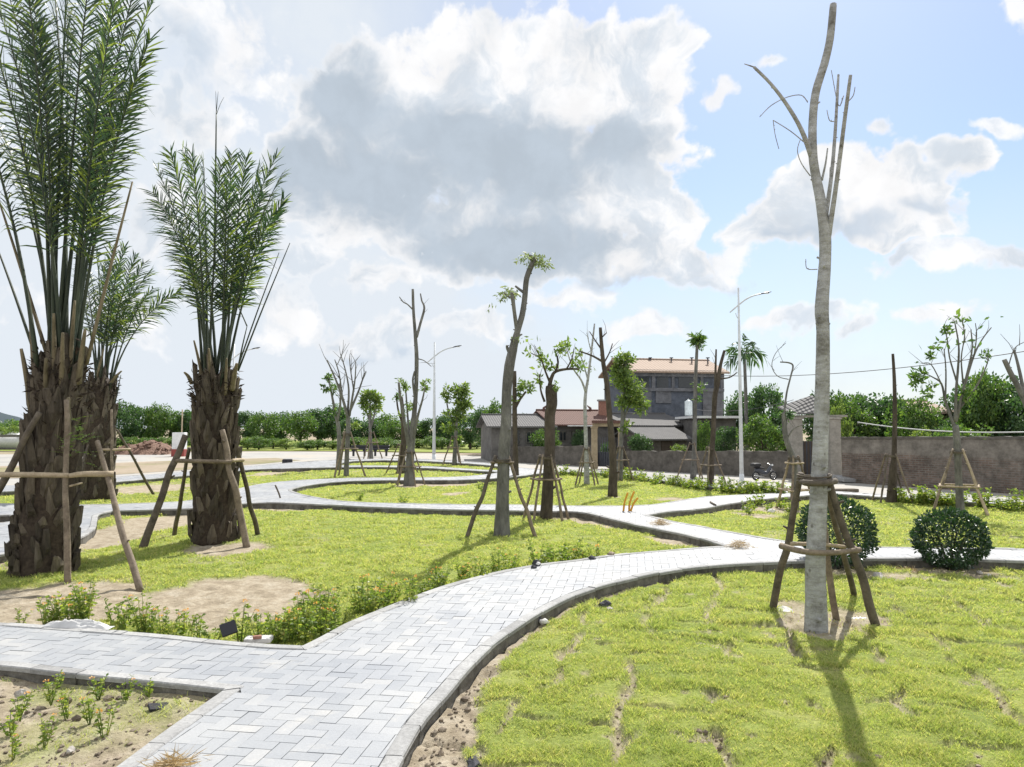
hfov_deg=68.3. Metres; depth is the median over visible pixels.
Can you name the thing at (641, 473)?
flower plant
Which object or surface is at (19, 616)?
flower plant
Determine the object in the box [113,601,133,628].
flower plant
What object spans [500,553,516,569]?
flower plant
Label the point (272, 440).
background tree
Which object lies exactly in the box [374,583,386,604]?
flower plant
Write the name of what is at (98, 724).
flower plant
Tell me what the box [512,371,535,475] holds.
young tree
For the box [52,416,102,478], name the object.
fern
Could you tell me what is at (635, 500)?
conduit pipe
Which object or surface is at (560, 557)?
flower plant
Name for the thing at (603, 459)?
gate
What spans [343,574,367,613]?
flower plant
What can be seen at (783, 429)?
young tree
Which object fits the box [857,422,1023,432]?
power line
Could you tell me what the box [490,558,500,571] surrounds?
flower plant
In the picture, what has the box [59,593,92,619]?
flower plant
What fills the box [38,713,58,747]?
flower plant
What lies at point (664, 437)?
shed
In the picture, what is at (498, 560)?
flower plant
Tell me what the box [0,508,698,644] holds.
lawn
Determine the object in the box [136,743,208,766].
dry grass tuft
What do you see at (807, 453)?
gate
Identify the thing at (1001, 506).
flower plant
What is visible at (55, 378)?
palm tree
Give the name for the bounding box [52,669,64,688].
flower plant
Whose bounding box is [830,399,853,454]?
background tree
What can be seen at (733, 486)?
flower plant
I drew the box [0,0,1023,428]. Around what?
sky
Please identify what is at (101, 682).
flower plant
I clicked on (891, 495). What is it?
young tree
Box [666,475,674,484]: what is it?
flower plant
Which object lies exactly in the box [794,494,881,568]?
round bush
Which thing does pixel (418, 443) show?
background tree
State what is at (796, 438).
gate post
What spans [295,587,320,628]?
flower plant
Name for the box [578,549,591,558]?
flower plant
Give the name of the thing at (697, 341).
young tree
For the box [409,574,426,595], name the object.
flower plant
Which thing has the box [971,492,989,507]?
flower plant
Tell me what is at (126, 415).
background tree
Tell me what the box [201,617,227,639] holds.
flower plant
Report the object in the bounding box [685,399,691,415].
water tank
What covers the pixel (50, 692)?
flower plant
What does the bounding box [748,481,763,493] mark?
flower plant
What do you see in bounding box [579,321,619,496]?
young tree
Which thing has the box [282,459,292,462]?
concrete block
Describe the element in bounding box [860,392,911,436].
background tree
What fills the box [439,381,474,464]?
young tree
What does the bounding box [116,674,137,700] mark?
flower plant
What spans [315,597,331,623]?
flower plant
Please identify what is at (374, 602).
flower plant
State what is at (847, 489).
plank stack
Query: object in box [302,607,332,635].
flower plant
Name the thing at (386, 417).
background tree
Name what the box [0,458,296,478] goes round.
dirt strip
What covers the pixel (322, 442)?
background tree
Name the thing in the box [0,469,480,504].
lawn
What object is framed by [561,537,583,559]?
flower plant
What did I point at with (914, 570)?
straw pile
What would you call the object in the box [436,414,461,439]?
background tree
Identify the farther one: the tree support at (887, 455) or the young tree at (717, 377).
the young tree at (717, 377)
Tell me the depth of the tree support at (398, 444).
31.60 m
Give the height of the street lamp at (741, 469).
7.049 m
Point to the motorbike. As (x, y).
(758, 470)
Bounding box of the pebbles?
[0,664,1006,766]
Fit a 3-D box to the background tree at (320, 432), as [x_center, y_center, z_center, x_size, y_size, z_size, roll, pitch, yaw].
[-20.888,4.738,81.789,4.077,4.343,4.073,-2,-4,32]
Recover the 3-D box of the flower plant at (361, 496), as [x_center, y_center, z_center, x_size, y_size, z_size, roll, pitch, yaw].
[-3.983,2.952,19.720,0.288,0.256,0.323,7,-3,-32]
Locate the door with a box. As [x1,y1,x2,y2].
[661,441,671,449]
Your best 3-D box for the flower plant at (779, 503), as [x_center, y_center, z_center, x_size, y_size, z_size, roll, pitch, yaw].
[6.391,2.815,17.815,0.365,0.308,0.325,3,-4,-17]
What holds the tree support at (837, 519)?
on the lawn at (795, 621)
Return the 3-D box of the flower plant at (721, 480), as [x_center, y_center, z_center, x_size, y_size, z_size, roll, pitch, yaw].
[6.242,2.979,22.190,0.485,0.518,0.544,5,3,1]
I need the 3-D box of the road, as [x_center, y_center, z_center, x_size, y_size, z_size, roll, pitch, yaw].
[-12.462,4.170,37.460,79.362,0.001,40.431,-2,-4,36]
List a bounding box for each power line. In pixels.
[702,400,791,410]
[722,351,1023,375]
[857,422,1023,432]
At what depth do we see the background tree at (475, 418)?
57.51 m
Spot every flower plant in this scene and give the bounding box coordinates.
[0,707,20,735]
[8,730,21,759]
[11,686,33,721]
[14,607,33,622]
[35,602,59,624]
[36,595,69,622]
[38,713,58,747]
[40,673,61,705]
[45,591,70,620]
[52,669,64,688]
[57,690,71,719]
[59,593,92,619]
[60,591,83,619]
[65,577,96,619]
[68,587,100,616]
[71,584,95,617]
[77,691,98,724]
[87,673,108,699]
[94,701,119,737]
[104,598,131,625]
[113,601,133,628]
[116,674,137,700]
[123,590,152,632]
[134,606,157,632]
[136,605,163,632]
[137,677,153,697]
[151,606,169,634]
[165,612,183,634]
[173,608,197,636]
[187,613,207,637]
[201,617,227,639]
[228,599,254,641]
[241,609,263,634]
[247,613,271,643]
[261,617,279,634]
[263,606,297,641]
[267,612,284,642]
[273,620,290,644]
[281,607,301,638]
[284,606,312,643]
[284,615,317,641]
[288,592,314,625]
[291,612,314,635]
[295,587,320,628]
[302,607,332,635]
[304,584,335,613]
[307,614,339,641]
[309,601,331,634]
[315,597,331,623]
[316,602,340,633]
[318,585,346,620]
[319,614,340,632]
[328,597,342,623]
[328,603,351,622]
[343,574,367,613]
[355,491,365,499]
[358,583,384,614]
[360,574,384,609]
[364,587,384,611]
[372,585,393,607]
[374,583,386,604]
[378,571,399,597]
[379,583,397,604]
[382,580,403,603]
[397,492,409,502]
[401,577,423,601]
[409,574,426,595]
[412,582,425,593]
[423,579,432,590]
[425,568,439,588]
[431,569,450,585]
[432,562,453,584]
[452,561,470,578]
[457,564,466,578]
[462,566,472,575]
[468,557,485,576]
[481,558,495,572]
[490,544,505,568]
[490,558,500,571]
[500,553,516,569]
[502,550,520,567]
[528,539,552,563]
[535,552,546,562]
[544,544,565,561]
[546,543,569,561]
[555,545,572,561]
[557,464,568,475]
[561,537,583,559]
[562,545,576,559]
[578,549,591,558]
[584,540,601,555]
[601,470,608,477]
[624,466,638,478]
[634,469,646,481]
[639,474,647,481]
[648,475,659,484]
[653,473,664,483]
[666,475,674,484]
[673,474,686,485]
[681,479,693,487]
[687,477,701,489]
[693,477,709,489]
[696,479,708,490]
[707,479,718,485]
[712,483,720,490]
[716,475,730,492]
[719,482,729,492]
[722,481,733,492]
[727,479,742,492]
[737,485,748,493]
[741,500,754,514]
[745,480,760,493]
[745,496,758,510]
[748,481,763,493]
[748,482,763,493]
[749,491,764,505]
[762,481,774,492]
[762,500,773,510]
[773,480,790,492]
[775,497,787,508]
[780,500,791,512]
[894,488,911,502]
[895,488,910,501]
[906,494,915,503]
[908,488,927,504]
[912,484,937,504]
[926,489,941,503]
[927,491,937,504]
[930,492,948,506]
[946,493,966,506]
[949,490,969,503]
[966,487,993,507]
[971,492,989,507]
[991,495,1008,508]
[996,496,1019,509]
[997,498,1010,510]
[1002,499,1020,510]
[1009,487,1023,510]
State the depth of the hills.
416.04 m
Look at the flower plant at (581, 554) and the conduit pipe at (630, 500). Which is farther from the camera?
the conduit pipe at (630, 500)
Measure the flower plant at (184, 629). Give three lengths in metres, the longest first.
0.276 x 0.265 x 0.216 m
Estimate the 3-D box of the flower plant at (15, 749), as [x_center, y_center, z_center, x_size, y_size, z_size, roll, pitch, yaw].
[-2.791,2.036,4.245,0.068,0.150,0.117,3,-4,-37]
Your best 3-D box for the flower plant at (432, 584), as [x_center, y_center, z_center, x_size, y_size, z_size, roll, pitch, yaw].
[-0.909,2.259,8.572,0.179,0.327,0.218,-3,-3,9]
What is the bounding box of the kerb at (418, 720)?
[0,458,1023,766]
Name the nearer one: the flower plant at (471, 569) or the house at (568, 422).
the flower plant at (471, 569)
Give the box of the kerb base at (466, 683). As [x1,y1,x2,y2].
[0,461,1023,766]
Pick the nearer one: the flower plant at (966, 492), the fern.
the fern
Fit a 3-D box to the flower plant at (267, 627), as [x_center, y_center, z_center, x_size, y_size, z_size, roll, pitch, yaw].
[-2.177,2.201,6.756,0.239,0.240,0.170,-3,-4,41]
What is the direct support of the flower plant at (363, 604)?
on the lawn at (214, 600)
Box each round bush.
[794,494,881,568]
[904,505,994,570]
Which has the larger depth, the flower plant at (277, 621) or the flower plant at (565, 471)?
the flower plant at (565, 471)
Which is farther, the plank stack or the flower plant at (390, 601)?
the plank stack
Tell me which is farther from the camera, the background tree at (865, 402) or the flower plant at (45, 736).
the background tree at (865, 402)
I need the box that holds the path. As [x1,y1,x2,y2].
[0,459,1021,757]
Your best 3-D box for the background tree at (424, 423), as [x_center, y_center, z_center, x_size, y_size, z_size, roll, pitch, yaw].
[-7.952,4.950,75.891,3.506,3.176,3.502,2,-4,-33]
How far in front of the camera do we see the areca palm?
43.06 m
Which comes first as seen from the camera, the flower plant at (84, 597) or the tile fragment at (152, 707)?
the tile fragment at (152, 707)
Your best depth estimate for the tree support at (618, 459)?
27.07 m
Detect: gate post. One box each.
[590,427,597,468]
[786,417,804,476]
[828,417,841,474]
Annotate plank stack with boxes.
[835,488,858,491]
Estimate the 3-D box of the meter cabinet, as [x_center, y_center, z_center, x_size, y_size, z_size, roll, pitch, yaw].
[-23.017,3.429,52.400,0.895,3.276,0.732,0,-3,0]
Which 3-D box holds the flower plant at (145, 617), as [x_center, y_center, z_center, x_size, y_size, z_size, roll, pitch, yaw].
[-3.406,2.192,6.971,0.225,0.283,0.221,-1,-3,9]
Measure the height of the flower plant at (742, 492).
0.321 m
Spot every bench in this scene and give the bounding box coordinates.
[351,445,367,455]
[373,445,389,455]
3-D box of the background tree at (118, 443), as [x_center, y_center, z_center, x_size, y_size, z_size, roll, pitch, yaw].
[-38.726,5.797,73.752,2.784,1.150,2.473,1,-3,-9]
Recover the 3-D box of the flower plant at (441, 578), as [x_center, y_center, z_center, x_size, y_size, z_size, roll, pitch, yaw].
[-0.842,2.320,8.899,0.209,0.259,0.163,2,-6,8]
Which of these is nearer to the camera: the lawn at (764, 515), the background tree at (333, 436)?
the lawn at (764, 515)
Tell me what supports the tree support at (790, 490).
on the lawn at (764, 515)
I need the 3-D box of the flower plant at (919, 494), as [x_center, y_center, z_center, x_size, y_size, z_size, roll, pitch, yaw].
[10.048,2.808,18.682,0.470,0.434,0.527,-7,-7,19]
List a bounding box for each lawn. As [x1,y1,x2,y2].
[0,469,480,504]
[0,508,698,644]
[297,475,738,505]
[358,462,496,469]
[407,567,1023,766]
[665,499,1023,548]
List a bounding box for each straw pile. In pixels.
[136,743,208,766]
[649,517,680,526]
[709,539,759,549]
[891,566,921,573]
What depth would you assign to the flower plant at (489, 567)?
9.68 m
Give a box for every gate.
[592,420,627,466]
[803,441,812,474]
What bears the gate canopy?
on the gate post at (796, 438)
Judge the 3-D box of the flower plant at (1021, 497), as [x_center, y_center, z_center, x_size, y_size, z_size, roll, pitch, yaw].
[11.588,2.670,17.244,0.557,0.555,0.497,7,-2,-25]
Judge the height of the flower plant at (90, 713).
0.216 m
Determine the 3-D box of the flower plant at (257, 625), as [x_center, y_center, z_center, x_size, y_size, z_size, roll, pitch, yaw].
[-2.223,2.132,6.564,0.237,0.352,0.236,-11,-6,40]
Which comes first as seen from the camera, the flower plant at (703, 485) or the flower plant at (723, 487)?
the flower plant at (723, 487)
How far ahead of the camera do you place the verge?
68.38 m
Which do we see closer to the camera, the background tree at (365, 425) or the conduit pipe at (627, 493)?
the conduit pipe at (627, 493)
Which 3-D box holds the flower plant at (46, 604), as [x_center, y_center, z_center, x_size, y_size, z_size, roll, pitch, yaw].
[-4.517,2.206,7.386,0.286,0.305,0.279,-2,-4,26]
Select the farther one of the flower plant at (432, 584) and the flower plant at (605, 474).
the flower plant at (605, 474)
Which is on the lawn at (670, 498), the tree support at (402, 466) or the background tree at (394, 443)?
the tree support at (402, 466)
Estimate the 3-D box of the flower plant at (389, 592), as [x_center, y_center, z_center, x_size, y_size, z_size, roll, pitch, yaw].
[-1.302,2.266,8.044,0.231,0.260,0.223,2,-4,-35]
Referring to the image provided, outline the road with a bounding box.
[0,451,1023,502]
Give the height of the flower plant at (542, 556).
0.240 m
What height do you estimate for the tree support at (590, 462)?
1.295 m
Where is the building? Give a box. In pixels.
[598,357,729,419]
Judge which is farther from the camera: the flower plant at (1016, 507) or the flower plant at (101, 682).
the flower plant at (1016, 507)
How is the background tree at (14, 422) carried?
on the verge
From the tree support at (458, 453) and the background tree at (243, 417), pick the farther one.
the background tree at (243, 417)
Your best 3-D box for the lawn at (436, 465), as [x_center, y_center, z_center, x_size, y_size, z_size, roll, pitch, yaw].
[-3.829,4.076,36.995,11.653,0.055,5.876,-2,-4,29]
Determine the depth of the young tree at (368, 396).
45.86 m
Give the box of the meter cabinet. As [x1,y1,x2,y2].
[171,409,186,456]
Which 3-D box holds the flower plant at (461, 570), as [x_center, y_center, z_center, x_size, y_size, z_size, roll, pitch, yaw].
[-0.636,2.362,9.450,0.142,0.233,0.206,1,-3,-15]
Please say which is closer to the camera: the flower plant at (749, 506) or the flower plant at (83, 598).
the flower plant at (83, 598)
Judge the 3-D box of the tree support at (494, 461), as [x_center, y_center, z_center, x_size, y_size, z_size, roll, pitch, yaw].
[-0.185,1.984,13.435,1.266,1.444,1.039,0,-3,0]
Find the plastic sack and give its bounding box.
[43,619,114,628]
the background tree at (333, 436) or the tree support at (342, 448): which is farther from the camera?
the background tree at (333, 436)
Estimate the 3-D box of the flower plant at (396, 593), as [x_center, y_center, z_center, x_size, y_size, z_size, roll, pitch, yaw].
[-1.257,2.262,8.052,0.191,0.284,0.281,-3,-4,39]
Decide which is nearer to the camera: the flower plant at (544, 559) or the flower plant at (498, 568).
the flower plant at (498, 568)
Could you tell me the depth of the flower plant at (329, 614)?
6.94 m
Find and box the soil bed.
[0,676,210,766]
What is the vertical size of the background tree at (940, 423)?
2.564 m
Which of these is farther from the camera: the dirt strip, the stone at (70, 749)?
the dirt strip
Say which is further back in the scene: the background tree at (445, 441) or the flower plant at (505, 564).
the background tree at (445, 441)
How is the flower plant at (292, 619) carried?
on the lawn at (214, 600)
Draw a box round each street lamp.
[231,344,260,368]
[427,342,461,458]
[730,288,770,482]
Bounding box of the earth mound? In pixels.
[114,440,171,454]
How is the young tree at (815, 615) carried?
on the lawn at (795, 621)
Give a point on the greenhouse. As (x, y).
(9, 441)
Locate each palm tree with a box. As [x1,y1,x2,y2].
[0,0,164,576]
[70,240,183,500]
[138,96,292,545]
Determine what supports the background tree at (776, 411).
on the ground at (329, 439)
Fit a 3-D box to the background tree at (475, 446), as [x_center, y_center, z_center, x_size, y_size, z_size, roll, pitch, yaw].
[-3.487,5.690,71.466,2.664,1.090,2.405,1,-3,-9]
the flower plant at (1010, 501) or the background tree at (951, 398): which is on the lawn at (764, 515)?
the flower plant at (1010, 501)
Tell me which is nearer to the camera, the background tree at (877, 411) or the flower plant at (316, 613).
the flower plant at (316, 613)
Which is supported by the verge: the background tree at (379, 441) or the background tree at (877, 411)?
the background tree at (379, 441)
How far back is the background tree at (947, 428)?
29.69 m
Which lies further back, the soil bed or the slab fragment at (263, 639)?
the slab fragment at (263, 639)
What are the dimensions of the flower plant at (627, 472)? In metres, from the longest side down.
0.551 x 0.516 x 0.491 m
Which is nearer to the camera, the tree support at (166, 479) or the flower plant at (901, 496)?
the tree support at (166, 479)
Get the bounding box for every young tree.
[320,340,370,476]
[320,372,347,469]
[345,388,385,458]
[392,391,406,473]
[394,289,434,485]
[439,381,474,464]
[487,252,554,536]
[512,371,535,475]
[522,336,585,519]
[566,324,595,484]
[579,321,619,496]
[607,347,651,480]
[685,330,707,478]
[709,349,737,483]
[744,2,854,633]
[768,341,807,508]
[886,354,898,502]
[906,308,1002,510]
[1002,324,1023,405]
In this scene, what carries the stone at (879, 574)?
on the lawn at (795, 621)
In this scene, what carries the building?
on the ground at (329, 439)
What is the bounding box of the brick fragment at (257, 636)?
[253,635,261,638]
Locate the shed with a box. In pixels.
[615,425,691,450]
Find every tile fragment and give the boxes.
[147,702,168,711]
[219,620,237,637]
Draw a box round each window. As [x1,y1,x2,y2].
[517,429,519,444]
[526,431,534,442]
[559,431,565,440]
[698,422,710,437]
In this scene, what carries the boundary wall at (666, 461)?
on the ground at (329, 439)
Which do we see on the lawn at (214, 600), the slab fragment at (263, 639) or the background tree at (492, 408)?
the slab fragment at (263, 639)
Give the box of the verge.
[0,440,480,452]
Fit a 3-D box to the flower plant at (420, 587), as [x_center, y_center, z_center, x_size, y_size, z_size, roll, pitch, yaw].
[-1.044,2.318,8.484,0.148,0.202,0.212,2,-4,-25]
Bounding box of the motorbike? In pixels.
[750,463,776,479]
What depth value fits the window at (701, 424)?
43.07 m
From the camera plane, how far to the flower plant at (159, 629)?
6.79 m
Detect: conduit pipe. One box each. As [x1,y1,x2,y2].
[623,492,628,510]
[628,491,634,510]
[630,497,638,510]
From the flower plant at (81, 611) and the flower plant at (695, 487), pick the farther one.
the flower plant at (695, 487)
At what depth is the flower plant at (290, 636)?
6.65 m
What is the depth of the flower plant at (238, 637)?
6.63 m
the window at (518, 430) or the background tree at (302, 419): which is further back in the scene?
the background tree at (302, 419)
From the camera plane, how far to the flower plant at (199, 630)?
6.78 m
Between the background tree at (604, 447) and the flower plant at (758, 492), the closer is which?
the flower plant at (758, 492)
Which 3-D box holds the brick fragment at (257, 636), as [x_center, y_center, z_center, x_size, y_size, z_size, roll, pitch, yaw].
[-2.143,2.133,6.353,0.070,0.025,0.040,1,-4,-23]
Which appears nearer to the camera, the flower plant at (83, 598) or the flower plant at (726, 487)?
the flower plant at (83, 598)
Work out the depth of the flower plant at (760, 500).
18.58 m
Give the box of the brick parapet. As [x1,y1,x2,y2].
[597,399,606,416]
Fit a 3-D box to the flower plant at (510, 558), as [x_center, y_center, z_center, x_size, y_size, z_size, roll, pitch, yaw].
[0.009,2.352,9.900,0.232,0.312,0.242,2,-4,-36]
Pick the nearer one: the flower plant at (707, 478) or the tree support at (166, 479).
the tree support at (166, 479)
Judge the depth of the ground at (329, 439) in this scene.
64.33 m
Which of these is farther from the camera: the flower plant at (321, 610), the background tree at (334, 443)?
the background tree at (334, 443)
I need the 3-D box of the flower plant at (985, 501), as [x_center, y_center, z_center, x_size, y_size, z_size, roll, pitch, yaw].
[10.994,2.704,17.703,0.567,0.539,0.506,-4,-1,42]
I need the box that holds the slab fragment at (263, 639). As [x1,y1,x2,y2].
[244,635,272,642]
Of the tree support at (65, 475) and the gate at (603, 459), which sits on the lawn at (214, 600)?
the tree support at (65, 475)
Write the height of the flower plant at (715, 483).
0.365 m
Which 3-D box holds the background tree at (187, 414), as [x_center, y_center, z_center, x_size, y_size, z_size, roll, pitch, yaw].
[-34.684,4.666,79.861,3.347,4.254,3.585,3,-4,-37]
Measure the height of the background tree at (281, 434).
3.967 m
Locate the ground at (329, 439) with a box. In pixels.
[0,429,809,455]
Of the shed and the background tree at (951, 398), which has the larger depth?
the shed
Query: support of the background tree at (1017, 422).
on the ground at (329, 439)
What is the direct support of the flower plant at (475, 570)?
on the lawn at (214, 600)
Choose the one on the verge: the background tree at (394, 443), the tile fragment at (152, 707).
the background tree at (394, 443)
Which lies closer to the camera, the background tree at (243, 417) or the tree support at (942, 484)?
the tree support at (942, 484)
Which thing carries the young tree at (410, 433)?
on the lawn at (670, 498)
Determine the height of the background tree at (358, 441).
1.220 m
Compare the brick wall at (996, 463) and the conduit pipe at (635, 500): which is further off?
the brick wall at (996, 463)
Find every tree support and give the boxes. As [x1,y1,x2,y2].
[0,399,143,591]
[82,409,154,494]
[139,429,259,547]
[333,432,365,477]
[363,431,382,458]
[386,443,418,473]
[396,451,425,486]
[442,436,461,465]
[466,455,536,536]
[522,454,569,520]
[575,447,598,485]
[616,446,633,480]
[677,442,702,478]
[699,446,726,484]
[770,472,879,625]
[775,455,809,507]
[871,453,913,503]
[933,449,988,515]
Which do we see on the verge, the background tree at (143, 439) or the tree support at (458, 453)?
the background tree at (143, 439)
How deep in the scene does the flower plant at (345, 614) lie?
7.37 m
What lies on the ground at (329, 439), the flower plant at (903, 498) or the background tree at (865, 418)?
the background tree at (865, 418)
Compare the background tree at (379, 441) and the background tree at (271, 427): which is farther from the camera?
the background tree at (271, 427)
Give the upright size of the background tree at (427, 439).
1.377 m
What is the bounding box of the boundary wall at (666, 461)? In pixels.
[623,451,791,478]
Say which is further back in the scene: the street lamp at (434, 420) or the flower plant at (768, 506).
the street lamp at (434, 420)
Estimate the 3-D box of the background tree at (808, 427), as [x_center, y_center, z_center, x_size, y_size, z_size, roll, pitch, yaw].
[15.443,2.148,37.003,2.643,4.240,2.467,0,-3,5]
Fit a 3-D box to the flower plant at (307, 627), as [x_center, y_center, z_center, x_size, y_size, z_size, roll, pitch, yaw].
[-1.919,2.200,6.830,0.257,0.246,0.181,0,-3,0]
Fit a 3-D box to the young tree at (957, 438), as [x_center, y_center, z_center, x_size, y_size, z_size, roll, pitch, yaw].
[9.989,0.600,17.131,1.909,4.720,1.150,-1,-4,19]
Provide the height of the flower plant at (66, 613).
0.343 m
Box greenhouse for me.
[0,432,19,449]
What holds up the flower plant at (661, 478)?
on the lawn at (670, 498)
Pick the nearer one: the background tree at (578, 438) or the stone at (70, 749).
the stone at (70, 749)
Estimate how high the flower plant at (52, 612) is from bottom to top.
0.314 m
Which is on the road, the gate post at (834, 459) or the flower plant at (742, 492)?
the gate post at (834, 459)
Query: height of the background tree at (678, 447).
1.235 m
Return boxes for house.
[476,413,557,460]
[533,405,608,451]
[612,412,683,433]
[675,416,742,450]
[869,399,953,419]
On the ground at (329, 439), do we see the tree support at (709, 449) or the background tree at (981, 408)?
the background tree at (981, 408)
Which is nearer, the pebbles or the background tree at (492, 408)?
the pebbles
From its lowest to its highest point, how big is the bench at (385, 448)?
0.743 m
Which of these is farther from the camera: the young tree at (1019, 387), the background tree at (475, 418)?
the background tree at (475, 418)
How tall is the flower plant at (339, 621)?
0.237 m
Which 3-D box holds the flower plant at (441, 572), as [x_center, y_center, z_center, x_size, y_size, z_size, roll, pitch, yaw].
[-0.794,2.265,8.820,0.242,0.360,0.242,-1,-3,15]
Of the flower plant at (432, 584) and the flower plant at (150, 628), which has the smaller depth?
the flower plant at (150, 628)
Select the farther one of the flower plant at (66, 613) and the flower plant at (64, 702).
the flower plant at (66, 613)
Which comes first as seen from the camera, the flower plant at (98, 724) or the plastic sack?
the flower plant at (98, 724)
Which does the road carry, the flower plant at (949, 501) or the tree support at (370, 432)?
the tree support at (370, 432)
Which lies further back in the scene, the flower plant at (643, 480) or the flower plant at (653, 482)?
the flower plant at (643, 480)
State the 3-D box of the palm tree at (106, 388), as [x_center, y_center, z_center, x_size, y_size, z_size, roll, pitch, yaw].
[-10.656,-0.392,20.389,3.130,7.141,1.800,-1,-4,18]
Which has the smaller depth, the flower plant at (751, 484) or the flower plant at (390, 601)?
the flower plant at (390, 601)
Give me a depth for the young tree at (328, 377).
34.06 m
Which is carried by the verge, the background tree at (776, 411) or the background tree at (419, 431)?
the background tree at (419, 431)
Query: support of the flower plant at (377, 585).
on the lawn at (214, 600)
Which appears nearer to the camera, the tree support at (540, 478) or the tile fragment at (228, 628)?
the tile fragment at (228, 628)
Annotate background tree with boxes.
[0,419,18,431]
[0,423,18,434]
[115,400,145,445]
[116,437,124,447]
[120,436,139,445]
[132,405,154,438]
[136,437,161,443]
[141,401,174,439]
[154,410,188,439]
[155,436,171,445]
[169,408,190,439]
[238,410,262,437]
[239,436,254,448]
[243,410,282,439]
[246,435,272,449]
[259,410,299,445]
[262,438,281,448]
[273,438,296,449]
[279,410,319,442]
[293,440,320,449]
[301,408,336,439]
[306,439,331,449]
[316,403,346,440]
[322,440,336,448]
[333,417,368,446]
[350,418,388,439]
[350,437,367,444]
[360,438,385,447]
[367,412,400,439]
[376,420,407,447]
[376,437,399,447]
[389,440,400,448]
[397,420,431,438]
[415,439,429,447]
[416,418,442,446]
[420,436,443,447]
[430,438,452,448]
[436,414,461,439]
[450,412,480,448]
[462,441,480,448]
[470,405,486,447]
[482,397,500,413]
[529,428,560,445]
[570,429,583,445]
[600,442,608,451]
[627,433,653,450]
[670,444,686,450]
[697,419,710,450]
[715,426,745,450]
[722,389,768,447]
[735,413,785,450]
[742,382,786,447]
[766,401,803,450]
[801,389,856,440]
[811,391,880,436]
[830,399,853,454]
[841,391,890,436]
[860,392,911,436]
[881,396,945,436]
[909,425,931,436]
[927,416,962,436]
[931,422,994,436]
[939,377,1000,428]
[951,371,1023,435]
[958,366,1013,436]
[986,392,1023,436]
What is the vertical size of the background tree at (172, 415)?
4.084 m
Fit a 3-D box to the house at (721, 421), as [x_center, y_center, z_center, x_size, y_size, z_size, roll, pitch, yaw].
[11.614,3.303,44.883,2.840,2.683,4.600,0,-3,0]
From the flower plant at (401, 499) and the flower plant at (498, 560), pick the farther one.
the flower plant at (401, 499)
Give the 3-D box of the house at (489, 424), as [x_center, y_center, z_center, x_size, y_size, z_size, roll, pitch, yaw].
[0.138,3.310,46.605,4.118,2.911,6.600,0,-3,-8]
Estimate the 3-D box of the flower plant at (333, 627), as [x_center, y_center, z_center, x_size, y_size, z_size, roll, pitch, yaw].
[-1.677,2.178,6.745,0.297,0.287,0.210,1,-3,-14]
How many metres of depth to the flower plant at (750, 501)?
17.58 m
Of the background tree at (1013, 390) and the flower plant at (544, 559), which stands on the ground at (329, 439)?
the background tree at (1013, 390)
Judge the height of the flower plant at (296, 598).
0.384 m
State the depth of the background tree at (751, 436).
36.70 m
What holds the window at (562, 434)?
in the house at (568, 422)
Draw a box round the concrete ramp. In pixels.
[832,475,855,482]
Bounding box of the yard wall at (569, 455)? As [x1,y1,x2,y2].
[510,446,590,466]
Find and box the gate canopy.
[778,395,847,416]
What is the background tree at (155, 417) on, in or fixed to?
on the verge
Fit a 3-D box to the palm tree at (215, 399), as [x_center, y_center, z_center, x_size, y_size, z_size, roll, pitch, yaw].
[-5.024,-1.111,12.636,2.911,7.784,1.992,0,-3,0]
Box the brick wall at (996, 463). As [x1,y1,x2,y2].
[840,436,1023,494]
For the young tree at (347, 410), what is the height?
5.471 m
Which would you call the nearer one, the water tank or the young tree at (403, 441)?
the young tree at (403, 441)
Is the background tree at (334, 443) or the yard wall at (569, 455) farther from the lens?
the background tree at (334, 443)
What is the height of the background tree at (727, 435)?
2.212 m
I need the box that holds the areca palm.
[723,334,767,450]
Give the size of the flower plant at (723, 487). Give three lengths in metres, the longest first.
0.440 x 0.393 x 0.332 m
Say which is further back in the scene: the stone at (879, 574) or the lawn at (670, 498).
the lawn at (670, 498)
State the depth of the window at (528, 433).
43.64 m
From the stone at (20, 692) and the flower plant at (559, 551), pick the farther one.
the flower plant at (559, 551)
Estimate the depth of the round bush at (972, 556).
9.99 m
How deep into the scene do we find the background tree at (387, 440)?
69.21 m
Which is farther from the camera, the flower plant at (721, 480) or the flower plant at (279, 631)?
the flower plant at (721, 480)
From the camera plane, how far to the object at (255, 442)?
67.57 m
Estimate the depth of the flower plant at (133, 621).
6.88 m
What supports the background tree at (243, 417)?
on the verge
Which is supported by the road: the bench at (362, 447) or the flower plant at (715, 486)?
the bench at (362, 447)
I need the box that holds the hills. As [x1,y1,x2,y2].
[0,412,23,423]
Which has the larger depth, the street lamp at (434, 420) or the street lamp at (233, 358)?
the street lamp at (233, 358)
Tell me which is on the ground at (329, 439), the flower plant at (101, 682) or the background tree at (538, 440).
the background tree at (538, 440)
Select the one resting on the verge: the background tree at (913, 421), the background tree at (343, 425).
the background tree at (343, 425)
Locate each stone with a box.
[14,689,26,698]
[66,745,74,753]
[466,756,480,766]
[532,560,540,565]
[539,618,548,624]
[598,600,611,607]
[776,606,792,611]
[872,572,883,577]
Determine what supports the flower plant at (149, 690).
on the soil bed

